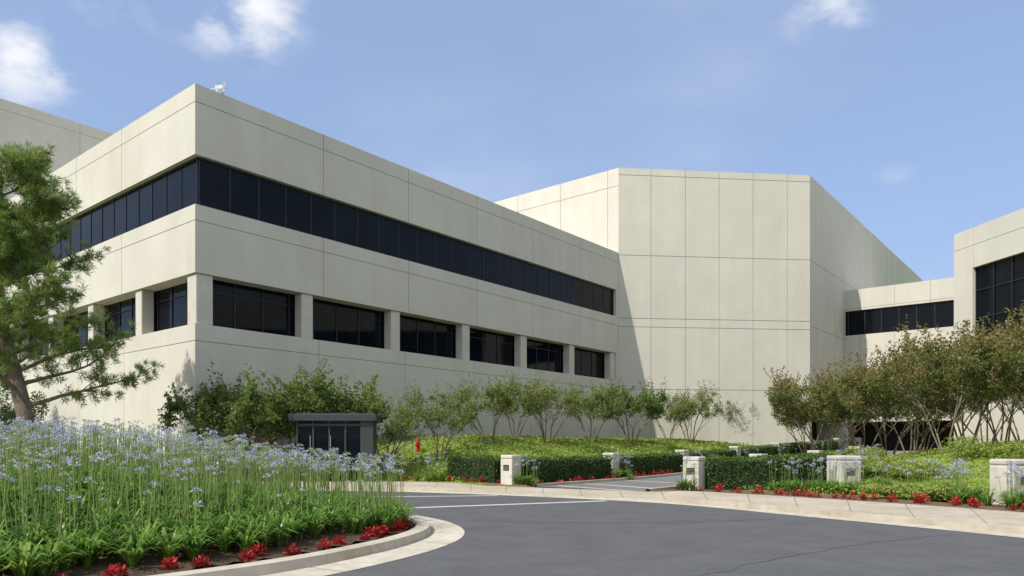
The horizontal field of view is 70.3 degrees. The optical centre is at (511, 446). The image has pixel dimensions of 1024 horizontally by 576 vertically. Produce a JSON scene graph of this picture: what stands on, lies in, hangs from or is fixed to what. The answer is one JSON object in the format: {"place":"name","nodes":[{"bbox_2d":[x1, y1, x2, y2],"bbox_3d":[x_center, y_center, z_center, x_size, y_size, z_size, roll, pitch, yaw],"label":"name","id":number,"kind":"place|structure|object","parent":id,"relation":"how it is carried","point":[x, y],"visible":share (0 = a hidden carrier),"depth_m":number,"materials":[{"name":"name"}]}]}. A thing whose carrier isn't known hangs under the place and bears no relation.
{"place":"outdoors","nodes":[
{"label":"outdoors","id":0,"kind":"place"},
{"bbox_2d":[211,82,225,93],"bbox_3d":[-14.395,-17.225,34.947,1.251,0.570,0.373,0,0,-15],"label":"roof floodlight","id":1,"kind":"object","parent":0,"point":[220,87],"visible":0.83,"depth_m":34.96,"materials":[{"name":"white metal"}]},
{"bbox_2d":[0,0,1023,280],"label":"sky","id":2,"kind":"structure","parent":0,"point":[909,114],"materials":[{"name":"blue"}]},
{"bbox_2d":[2,439,1023,511],"bbox_3d":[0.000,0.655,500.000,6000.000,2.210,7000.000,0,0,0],"label":"ground","id":3,"kind":"structure","parent":0,"point":[931,503],"depth_m":33.00,"materials":[{"name":"green plant"}]},
{"bbox_2d":[0,391,15,447],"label":"evergreen shrub","id":4,"kind":"object","parent":3,"relation":"on","point":[2,409],"visible":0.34,"depth_m":42.06,"materials":[{"name":"green plant"}]},
{"bbox_2d":[0,388,15,441],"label":"evergreen shrub","id":5,"kind":"object","parent":3,"relation":"on","point":[7,398],"visible":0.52,"depth_m":41.42,"materials":[{"name":"green plant"}]},
{"bbox_2d":[0,390,49,436],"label":"evergreen shrub","id":6,"kind":"object","parent":3,"relation":"on","point":[38,407],"visible":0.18,"depth_m":44.01,"materials":[{"name":"green plant"}]},
{"bbox_2d":[0,98,112,199],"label":"front wall","id":7,"kind":"structure","parent":3,"relation":"on","point":[71,140],"depth_m":63.42,"materials":[{"name":"paint"}]},
{"bbox_2d":[0,140,164,450],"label":"pine tree","id":8,"kind":"object","parent":3,"relation":"on","point":[26,243],"visible":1,"depth_m":28.20,"materials":[{"name":"green plant"}]},
{"bbox_2d":[0,83,196,472],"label":"side wall","id":9,"kind":"structure","parent":3,"relation":"on","point":[156,254],"depth_m":37.98,"materials":[{"name":"paint"}]},
{"bbox_2d":[17,289,153,358],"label":"columns","id":10,"kind":"structure","parent":9,"relation":"on","point":[145,311],"depth_m":38.05,"materials":[{"name":"concrete"}]},
{"bbox_2d":[13,157,197,355],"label":"window frames","id":11,"kind":"structure","parent":9,"relation":"attached to","point":[147,182],"depth_m":38.09,"materials":[{"name":"metal"}]},
{"bbox_2d":[157,369,307,480],"bbox_3d":[-12.238,-0.744,33.439,6.505,5.606,6.642,0,0,6],"label":"evergreen shrub","id":12,"kind":"object","parent":3,"relation":"on","point":[199,417],"visible":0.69,"depth_m":31.62,"materials":[{"name":"green plant"}]},
{"bbox_2d":[198,357,346,477],"bbox_3d":[-11.171,-1.133,34.183,6.888,5.936,7.033,0,0,-8],"label":"evergreen shrub","id":13,"kind":"object","parent":3,"relation":"on","point":[319,385],"visible":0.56,"depth_m":32.82,"materials":[{"name":"green plant"}]},
{"bbox_2d":[268,373,396,475],"bbox_3d":[-9.048,-0.921,35.722,6.145,5.210,6.236,0,0,-36],"label":"crape myrtle tree","id":14,"kind":"object","parent":3,"relation":"on","point":[315,404],"visible":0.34,"depth_m":34.09,"materials":[{"name":"green plant"}]},
{"bbox_2d":[288,413,382,467],"bbox_3d":[-7.943,-0.235,33.100,3.800,2.430,2.600,0,0,-3],"label":"guard booth","id":15,"kind":"object","parent":3,"relation":"on","point":[353,435],"visible":0.84,"depth_m":32.03,"materials":[{"name":"grey metal"}]},
{"bbox_2d":[339,384,427,473],"bbox_3d":[-6.188,-0.654,35.317,4.010,4.541,4.960,0,0,16],"label":"crape myrtle tree","id":16,"kind":"object","parent":3,"relation":"on","point":[406,422],"visible":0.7,"depth_m":34.16,"materials":[{"name":"green plant"}]},
{"bbox_2d":[187,83,617,475],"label":"street wall","id":17,"kind":"structure","parent":3,"relation":"on","point":[249,257],"depth_m":42.69,"materials":[{"name":"paint"}]},
{"bbox_2d":[188,273,212,325],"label":"corner column","id":18,"kind":"structure","parent":17,"relation":"on","point":[200,298],"depth_m":34.41,"materials":[{"name":"concrete"}]},
{"bbox_2d":[198,157,613,377],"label":"window frames","id":19,"kind":"structure","parent":17,"relation":"attached to","point":[334,201],"depth_m":43.73,"materials":[{"name":"metal"}]},
{"bbox_2d":[295,293,614,379],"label":"columns","id":20,"kind":"structure","parent":17,"relation":"on","point":[303,315],"depth_m":48.46,"materials":[{"name":"concrete"}]},
{"bbox_2d":[378,426,427,462],"bbox_3d":[-5.596,0.071,37.750,0.056,2.387,4.081,0,0,30],"label":"handrail","id":21,"kind":"object","parent":3,"relation":"on","point":[406,444],"visible":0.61,"depth_m":37.82,"materials":[{"name":"metal"}]},
{"bbox_2d":[415,439,420,451],"bbox_3d":[-5.051,-0.038,38.973,0.320,0.790,0.307,0,0,0],"label":"fire hydrant","id":22,"kind":"object","parent":3,"relation":"on","point":[417,444],"visible":0.98,"depth_m":38.93,"materials":[{"name":"red metal"}]},
{"bbox_2d":[402,377,483,460],"bbox_3d":[-3.516,-1.325,37.097,4.212,4.534,4.045,0,0,14],"label":"crape myrtle tree","id":23,"kind":"object","parent":3,"relation":"on","point":[455,422],"visible":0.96,"depth_m":36.91,"materials":[{"name":"green plant"}]},
{"bbox_2d":[445,452,500,482],"bbox_3d":[-1.529,0.975,32.361,3.150,1.439,1.320,0,0,42],"label":"hedge","id":24,"kind":"object","parent":3,"relation":"on","point":[486,467],"visible":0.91,"depth_m":31.88,"materials":[{"name":"green plant"}]},
{"bbox_2d":[446,370,524,444],"bbox_3d":[-1.344,-2.014,40.913,4.419,4.336,5.499,0,0,5],"label":"crape myrtle tree","id":25,"kind":"object","parent":3,"relation":"on","point":[498,403],"visible":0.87,"depth_m":39.63,"materials":[{"name":"green plant"}]},
{"bbox_2d":[501,459,520,484],"bbox_3d":[-0.050,1.093,30.600,0.620,1.080,0.620,0,0,39],"label":"shaft","id":26,"kind":"object","parent":3,"relation":"on","point":[507,477],"visible":0.88,"depth_m":30.35,"materials":[{"name":"concrete"}]},
{"bbox_2d":[503,465,508,470],"bbox_3d":[-0.255,0.903,30.347,0.300,0.240,0.030,0,0,39],"label":"step light louvre","id":27,"kind":"object","parent":26,"relation":"attached to","point":[505,467],"visible":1,"depth_m":30.34,"materials":[{"name":"metal"}]},
{"bbox_2d":[485,375,549,438],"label":"crape myrtle tree","id":28,"kind":"object","parent":3,"relation":"on","point":[516,408],"visible":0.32,"depth_m":45.31,"materials":[{"name":"green plant"}]},
{"bbox_2d":[512,370,592,445],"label":"crape myrtle tree","id":29,"kind":"object","parent":3,"relation":"on","point":[540,406],"visible":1,"depth_m":43.87,"materials":[{"name":"green plant"}]},
{"bbox_2d":[494,168,617,251],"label":"wall","id":30,"kind":"structure","parent":3,"relation":"on","point":[585,208],"depth_m":66.27,"materials":[{"name":"paint"}]},
{"bbox_2d":[520,454,613,482],"bbox_3d":[2.469,1.029,33.729,1.287,1.364,6.890,0,0,39],"label":"hedge","id":31,"kind":"object","parent":3,"relation":"on","point":[551,468],"visible":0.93,"depth_m":33.08,"materials":[{"name":"green plant"}]},
{"bbox_2d":[564,381,626,443],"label":"crape myrtle tree","id":32,"kind":"object","parent":3,"relation":"on","point":[596,400],"visible":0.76,"depth_m":48.27,"materials":[{"name":"green plant"}]},
{"bbox_2d":[604,456,618,476],"bbox_3d":[5.016,1.061,36.850,0.620,1.080,0.620,0,0,39],"label":"shaft","id":33,"kind":"object","parent":3,"relation":"on","point":[616,463],"visible":0.24,"depth_m":36.53,"materials":[{"name":"concrete"}]},
{"bbox_2d":[213,434,1023,503],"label":"ground cover","id":34,"kind":"object","parent":3,"relation":"on","point":[672,443],"visible":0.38,"depth_m":41.22,"materials":[{"name":"green plant"}]},
{"bbox_2d":[596,376,670,444],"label":"crape myrtle tree","id":35,"kind":"object","parent":3,"relation":"on","point":[652,405],"visible":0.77,"depth_m":50.85,"materials":[{"name":"green plant"}]},
{"bbox_2d":[619,451,684,476],"bbox_3d":[7.555,0.977,39.983,1.298,1.437,6.904,0,0,39],"label":"hedge","id":36,"kind":"object","parent":3,"relation":"on","point":[647,464],"visible":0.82,"depth_m":39.42,"materials":[{"name":"green plant"}]},
{"bbox_2d":[639,393,697,439],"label":"crape myrtle tree","id":37,"kind":"object","parent":3,"relation":"on","point":[680,417],"visible":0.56,"depth_m":59.22,"materials":[{"name":"green plant"}]},
{"bbox_2d":[661,380,722,443],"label":"crape myrtle tree","id":38,"kind":"object","parent":3,"relation":"on","point":[702,409],"visible":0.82,"depth_m":59.87,"materials":[{"name":"green plant"}]},
{"bbox_2d":[683,461,704,489],"bbox_3d":[6.750,1.110,26.900,0.620,1.080,0.620,0,0,39],"label":"shaft","id":39,"kind":"object","parent":3,"relation":"on","point":[700,471],"visible":0.54,"depth_m":26.66,"materials":[{"name":"concrete"}]},
{"bbox_2d":[687,468,692,473],"bbox_3d":[6.545,0.920,26.647,0.300,0.240,0.030,0,0,39],"label":"step light louvre","id":40,"kind":"object","parent":39,"relation":"attached to","point":[690,471],"visible":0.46,"depth_m":26.65,"materials":[{"name":"metal"}]},
{"bbox_2d":[689,448,737,456],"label":"hedge","id":41,"kind":"object","parent":3,"relation":"on","point":[722,452],"visible":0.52,"depth_m":46.35,"materials":[{"name":"green plant"}]},
{"bbox_2d":[618,168,809,445],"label":"front wall","id":42,"kind":"structure","parent":3,"relation":"on","point":[713,277],"depth_m":64.71,"materials":[{"name":"paint"}]},
{"bbox_2d":[404,469,1023,510],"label":"red bedding plants","id":43,"kind":"object","parent":3,"relation":"on","point":[919,498],"visible":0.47,"depth_m":22.70,"materials":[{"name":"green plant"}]},
{"bbox_2d":[412,440,1023,508],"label":"agapanthus clumps","id":44,"kind":"object","parent":3,"relation":"on","point":[965,494],"visible":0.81,"depth_m":24.46,"materials":[{"name":"green plant"}]},
{"bbox_2d":[533,450,921,491],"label":"driveway kerb","id":45,"kind":"structure","parent":3,"relation":"on","point":[614,479],"depth_m":32.36,"materials":[{"name":"concrete"}]},
{"bbox_2d":[718,395,745,422],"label":"crape myrtle tree","id":46,"kind":"object","parent":3,"relation":"on","point":[729,411],"visible":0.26,"depth_m":64.62,"materials":[{"name":"green plant"}]},
{"bbox_2d":[741,444,779,459],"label":"hedge","id":47,"kind":"object","parent":3,"relation":"on","point":[770,449],"visible":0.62,"depth_m":52.18,"materials":[{"name":"green plant"}]},
{"bbox_2d":[704,452,833,489],"bbox_3d":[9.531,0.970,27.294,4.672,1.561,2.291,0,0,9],"label":"hedge","id":48,"kind":"object","parent":3,"relation":"on","point":[740,472],"visible":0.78,"depth_m":26.49,"materials":[{"name":"green plant"}]},
{"bbox_2d":[777,452,805,456],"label":"hedge","id":49,"kind":"object","parent":3,"relation":"on","point":[798,454],"visible":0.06,"depth_m":35.29,"materials":[{"name":"green plant"}]},
{"bbox_2d":[781,441,812,453],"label":"hedge","id":50,"kind":"object","parent":3,"relation":"on","point":[791,449],"visible":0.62,"depth_m":57.89,"materials":[{"name":"green plant"}]},
{"bbox_2d":[768,369,829,453],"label":"crape myrtle tree","id":51,"kind":"object","parent":3,"relation":"on","point":[807,413],"visible":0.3,"depth_m":55.39,"materials":[{"name":"green plant"}]},
{"bbox_2d":[814,439,839,451],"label":"hedge","id":52,"kind":"object","parent":3,"relation":"on","point":[835,445],"visible":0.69,"depth_m":64.43,"materials":[{"name":"green plant"}]},
{"bbox_2d":[763,357,903,450],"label":"crape myrtle tree","id":53,"kind":"object","parent":3,"relation":"on","point":[784,394],"visible":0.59,"depth_m":49.33,"materials":[{"name":"green plant"}]},
{"bbox_2d":[825,448,860,454],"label":"hedge","id":54,"kind":"object","parent":3,"relation":"on","point":[843,450],"visible":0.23,"depth_m":40.33,"materials":[{"name":"green plant"}]},
{"bbox_2d":[827,461,860,483],"bbox_3d":[11.550,1.067,25.300,0.800,1.110,0.800,0,0,-9],"label":"shaft","id":55,"kind":"object","parent":3,"relation":"on","point":[839,474],"visible":0.42,"depth_m":24.93,"materials":[{"name":"concrete"}]},
{"bbox_2d":[803,345,904,448],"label":"crape myrtle tree","id":56,"kind":"object","parent":3,"relation":"on","point":[836,409],"visible":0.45,"depth_m":45.08,"materials":[{"name":"green plant"}]},
{"bbox_2d":[854,439,861,445],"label":"shaft","id":57,"kind":"object","parent":3,"relation":"on","point":[859,441],"visible":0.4,"depth_m":74.07,"materials":[{"name":"concrete"}]},
{"bbox_2d":[825,445,902,460],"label":"mounding shrub","id":58,"kind":"object","parent":3,"relation":"on","point":[866,452],"visible":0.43,"depth_m":30.81,"materials":[{"name":"green plant"}]},
{"bbox_2d":[810,176,921,448],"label":"wall","id":59,"kind":"structure","parent":3,"relation":"on","point":[849,251],"depth_m":72.20,"materials":[{"name":"paint"}]},
{"bbox_2d":[823,347,951,455],"bbox_3d":[20.819,-2.216,39.674,7.131,6.949,6.397,0,0,38],"label":"crape myrtle tree","id":60,"kind":"object","parent":3,"relation":"on","point":[886,404],"visible":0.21,"depth_m":39.75,"materials":[{"name":"green plant"}]},
{"bbox_2d":[854,454,924,475],"bbox_3d":[13.973,0.736,27.483,3.144,0.874,1.793,0,0,18],"label":"mounding shrub","id":61,"kind":"object","parent":3,"relation":"on","point":[873,460],"visible":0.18,"depth_m":27.35,"materials":[{"name":"green plant"}]},
{"bbox_2d":[858,483,924,498],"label":"mounding shrub","id":62,"kind":"object","parent":3,"relation":"on","point":[881,489],"visible":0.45,"depth_m":22.05,"materials":[{"name":"green plant"}]},
{"bbox_2d":[862,460,934,479],"bbox_3d":[14.129,0.835,26.423,2.437,0.718,2.436,0,0,0],"label":"mounding shrub","id":63,"kind":"object","parent":3,"relation":"on","point":[891,471],"visible":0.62,"depth_m":26.25,"materials":[{"name":"green plant"}]},
{"bbox_2d":[845,277,953,450],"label":"front wall","id":64,"kind":"structure","parent":3,"relation":"on","point":[929,291],"depth_m":72.10,"materials":[{"name":"paint"}]},
{"bbox_2d":[845,300,953,335],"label":"window frames","id":65,"kind":"structure","parent":64,"relation":"attached to","point":[898,314],"depth_m":71.51,"materials":[{"name":"metal"}]},
{"bbox_2d":[888,483,943,500],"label":"mounding shrub","id":66,"kind":"object","parent":3,"relation":"on","point":[901,494],"visible":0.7,"depth_m":21.67,"materials":[{"name":"green plant"}]},
{"bbox_2d":[834,333,1000,454],"bbox_3d":[20.640,-2.543,37.399,6.323,6.960,6.285,0,0,-17],"label":"crape myrtle tree","id":67,"kind":"object","parent":3,"relation":"on","point":[859,382],"visible":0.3,"depth_m":37.26,"materials":[{"name":"green plant"}]},
{"bbox_2d":[895,461,954,477],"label":"mounding shrub","id":68,"kind":"object","parent":3,"relation":"on","point":[931,470],"visible":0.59,"depth_m":25.75,"materials":[{"name":"green plant"}]},
{"bbox_2d":[889,396,988,451],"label":"crape myrtle tree","id":69,"kind":"object","parent":3,"relation":"on","point":[924,421],"visible":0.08,"depth_m":47.72,"materials":[{"name":"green plant"}]},
{"bbox_2d":[865,314,1023,453],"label":"crape myrtle tree","id":70,"kind":"object","parent":3,"relation":"on","point":[888,376],"visible":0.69,"depth_m":29.51,"materials":[{"name":"green plant"}]},
{"bbox_2d":[885,313,1023,444],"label":"crape myrtle tree","id":71,"kind":"object","parent":3,"relation":"on","point":[932,360],"visible":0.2,"depth_m":32.39,"materials":[{"name":"green plant"}]},
{"bbox_2d":[923,482,989,501],"bbox_3d":[12.837,1.361,20.994,1.962,0.613,1.298,0,0,0],"label":"mounding shrub","id":72,"kind":"object","parent":3,"relation":"on","point":[940,494],"visible":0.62,"depth_m":20.78,"materials":[{"name":"green plant"}]},
{"bbox_2d":[919,300,1023,443],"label":"crape myrtle tree","id":73,"kind":"object","parent":3,"relation":"on","point":[1021,331],"visible":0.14,"depth_m":30.74,"materials":[{"name":"green plant"}]},
{"bbox_2d":[925,335,1023,442],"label":"crape myrtle tree","id":74,"kind":"object","parent":3,"relation":"on","point":[993,439],"visible":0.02,"depth_m":42.14,"materials":[{"name":"brown plant"}]},
{"bbox_2d":[941,435,1023,457],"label":"mounding shrub","id":75,"kind":"object","parent":3,"relation":"on","point":[961,448],"visible":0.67,"depth_m":27.27,"materials":[{"name":"green plant"}]},
{"bbox_2d":[943,309,1023,414],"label":"crape myrtle tree","id":76,"kind":"object","parent":3,"relation":"on","point":[1008,354],"visible":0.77,"depth_m":26.83,"materials":[{"name":"green plant"}]},
{"bbox_2d":[954,208,1023,443],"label":"street wall","id":77,"kind":"structure","parent":3,"relation":"on","point":[996,239],"depth_m":56.50,"materials":[{"name":"paint"}]},
{"bbox_2d":[975,253,1023,336],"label":"window frames","id":78,"kind":"structure","parent":77,"relation":"attached to","point":[993,286],"depth_m":56.25,"materials":[{"name":"metal"}]},
{"bbox_2d":[978,441,1023,458],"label":"mounding shrub","id":79,"kind":"object","parent":3,"relation":"on","point":[1017,455],"visible":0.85,"depth_m":25.50,"materials":[{"name":"green plant"}]},
{"bbox_2d":[980,317,1022,440],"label":"crape myrtle tree","id":80,"kind":"object","parent":3,"relation":"on","point":[1007,418],"visible":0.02,"depth_m":36.40,"materials":[{"name":"brown plant"}]},
{"bbox_2d":[990,466,1023,505],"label":"shaft","id":81,"kind":"object","parent":3,"relation":"on","point":[997,471],"visible":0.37,"depth_m":19.80,"materials":[{"name":"concrete"}]},
{"bbox_2d":[990,465,1023,465],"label":"neck","id":82,"kind":"object","parent":81,"relation":"on","point":[1006,465],"visible":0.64,"depth_m":19.69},
{"bbox_2d":[989,459,1023,464],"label":"cap","id":83,"kind":"object","parent":82,"relation":"on","point":[1001,461],"visible":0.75,"depth_m":19.71,"materials":[{"name":"concrete"}]},
{"bbox_2d":[998,308,1023,385],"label":"crape myrtle tree","id":84,"kind":"object","parent":3,"relation":"on","point":[1013,324],"visible":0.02,"depth_m":31.29,"materials":[{"name":"green plant"}]},
{"bbox_2d":[257,481,1023,537],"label":"sidewalk","id":85,"kind":"structure","parent":0,"point":[997,522],"depth_m":19.67,"materials":[{"name":"concrete"}]},
{"bbox_2d":[326,491,1023,575],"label":"road","id":86,"kind":"structure","parent":0,"point":[598,539],"depth_m":12.55,"materials":[{"name":"grey asphalt"}]},
{"bbox_2d":[150,515,463,575],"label":"island kerb","id":87,"kind":"structure","parent":86,"relation":"on","point":[420,537],"depth_m":10.75,"materials":[{"name":"concrete"}]},
{"bbox_2d":[0,498,415,575],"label":"flower bed soil","id":88,"kind":"structure","parent":87,"relation":"in","point":[148,564],"depth_m":10.12,"materials":[{"name":"brown soil"}]},
{"bbox_2d":[0,480,368,575],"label":"agapanthus bed","id":89,"kind":"object","parent":88,"relation":"on","point":[187,542],"visible":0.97,"depth_m":9.72,"materials":[{"name":"green plant"}]},
{"bbox_2d":[3,517,410,575],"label":"red bedding plants","id":90,"kind":"object","parent":88,"relation":"on","point":[252,553],"visible":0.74,"depth_m":10.37,"materials":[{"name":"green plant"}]},
{"bbox_2d":[0,414,422,561],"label":"agapanthus bed","id":91,"kind":"object","parent":88,"relation":"on","point":[153,490],"visible":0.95,"depth_m":12.15,"materials":[{"name":"green plant"}]},
{"bbox_2d":[393,495,496,496],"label":"concrete swale","id":92,"kind":"structure","parent":86,"relation":"on","point":[429,496],"depth_m":24.44,"materials":[{"name":"grey concrete"}]},
{"bbox_2d":[411,501,598,507],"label":"concrete swale","id":93,"kind":"structure","parent":86,"relation":"on","point":[506,504],"depth_m":21.09,"materials":[{"name":"grey concrete"}]},
{"bbox_2d":[701,534,951,575],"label":"road crack seal","id":94,"kind":"object","parent":86,"relation":"on","point":[803,553],"visible":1,"depth_m":11.26,"materials":[{"name":"asphalt"}]},
{"bbox_2d":[539,451,908,490],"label":"driveway","id":95,"kind":"structure","parent":0,"point":[635,484],"depth_m":31.52,"materials":[{"name":"grey asphalt"}]},
{"bbox_2d":[557,485,640,491],"bbox_3d":[3.265,1.661,28.576,0.300,0.001,4.947,0,0,-33],"label":"driveway concrete band","id":96,"kind":"object","parent":95,"relation":"on","point":[601,488],"visible":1,"depth_m":28.46,"materials":[{"name":"grey concrete"}]},
{"bbox_2d":[585,483,646,487],"bbox_3d":[4.562,1.661,30.176,0.300,0.001,4.947,0,0,-33],"label":"driveway concrete band","id":97,"kind":"object","parent":95,"relation":"on","point":[616,485],"visible":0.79,"depth_m":30.63,"materials":[{"name":"grey concrete"}]},
{"bbox_3d":[6.750,0.556,26.900,0.580,0.025,0.580,0,0,39],"label":"neck","id":98,"kind":"object","parent":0,"visible":0},
{"bbox_2d":[683,456,704,460],"bbox_3d":[6.750,0.466,26.900,0.630,0.155,0.630,0,0,39],"label":"cap","id":99,"kind":"object","parent":98,"relation":"on","point":[695,458],"visible":0.81,"depth_m":26.65,"materials":[{"name":"concrete"}]},
{"bbox_3d":[10.755,0.507,31.701,0.580,0.025,0.580,0,0,39],"label":"neck","id":100,"kind":"object","parent":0,"visible":0},
{"bbox_2d":[749,454,767,456],"bbox_3d":[10.755,0.416,31.701,0.630,0.155,0.630,0,0,39],"label":"cap","id":101,"kind":"object","parent":100,"relation":"on","point":[752,455],"visible":0.49,"depth_m":31.50,"materials":[{"name":"concrete"}]},
{"bbox_3d":[15.821,0.392,37.951,0.580,0.025,0.580,0,0,39],"label":"neck","id":102,"kind":"object","parent":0,"visible":0},
{"bbox_2d":[807,450,822,452],"bbox_3d":[15.821,0.301,37.951,0.630,0.155,0.630,0,0,39],"label":"cap","id":103,"kind":"object","parent":102,"relation":"on","point":[813,451],"visible":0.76,"depth_m":37.72,"materials":[{"name":"concrete"}]},
{"bbox_3d":[11.550,0.499,25.300,0.760,0.025,0.760,0,0,-9],"label":"neck","id":104,"kind":"object","parent":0,"visible":0},
{"bbox_2d":[827,455,860,459],"bbox_3d":[11.550,0.408,25.300,0.810,0.155,0.810,0,0,-9],"label":"cap","id":105,"kind":"object","parent":104,"relation":"on","point":[836,457],"visible":0.9,"depth_m":24.95,"materials":[{"name":"concrete"}]},
{"bbox_3d":[-0.050,0.540,30.600,0.580,0.025,0.580,0,0,39],"label":"neck","id":106,"kind":"object","parent":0,"visible":0},
{"bbox_2d":[501,455,520,458],"bbox_3d":[-0.050,0.449,30.600,0.630,0.155,0.630,0,0,39],"label":"cap","id":107,"kind":"object","parent":106,"relation":"on","point":[509,456],"visible":1,"depth_m":30.35,"materials":[{"name":"concrete"}]},
{"bbox_3d":[5.016,0.507,36.850,0.580,0.025,0.580,0,0,39],"label":"neck","id":108,"kind":"object","parent":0,"visible":0},
{"bbox_2d":[603,453,618,455],"bbox_3d":[5.016,0.416,36.850,0.630,0.155,0.630,0,0,39],"label":"cap","id":109,"kind":"object","parent":108,"relation":"on","point":[613,454],"visible":0.84,"depth_m":36.61,"materials":[{"name":"concrete"}]}
]}

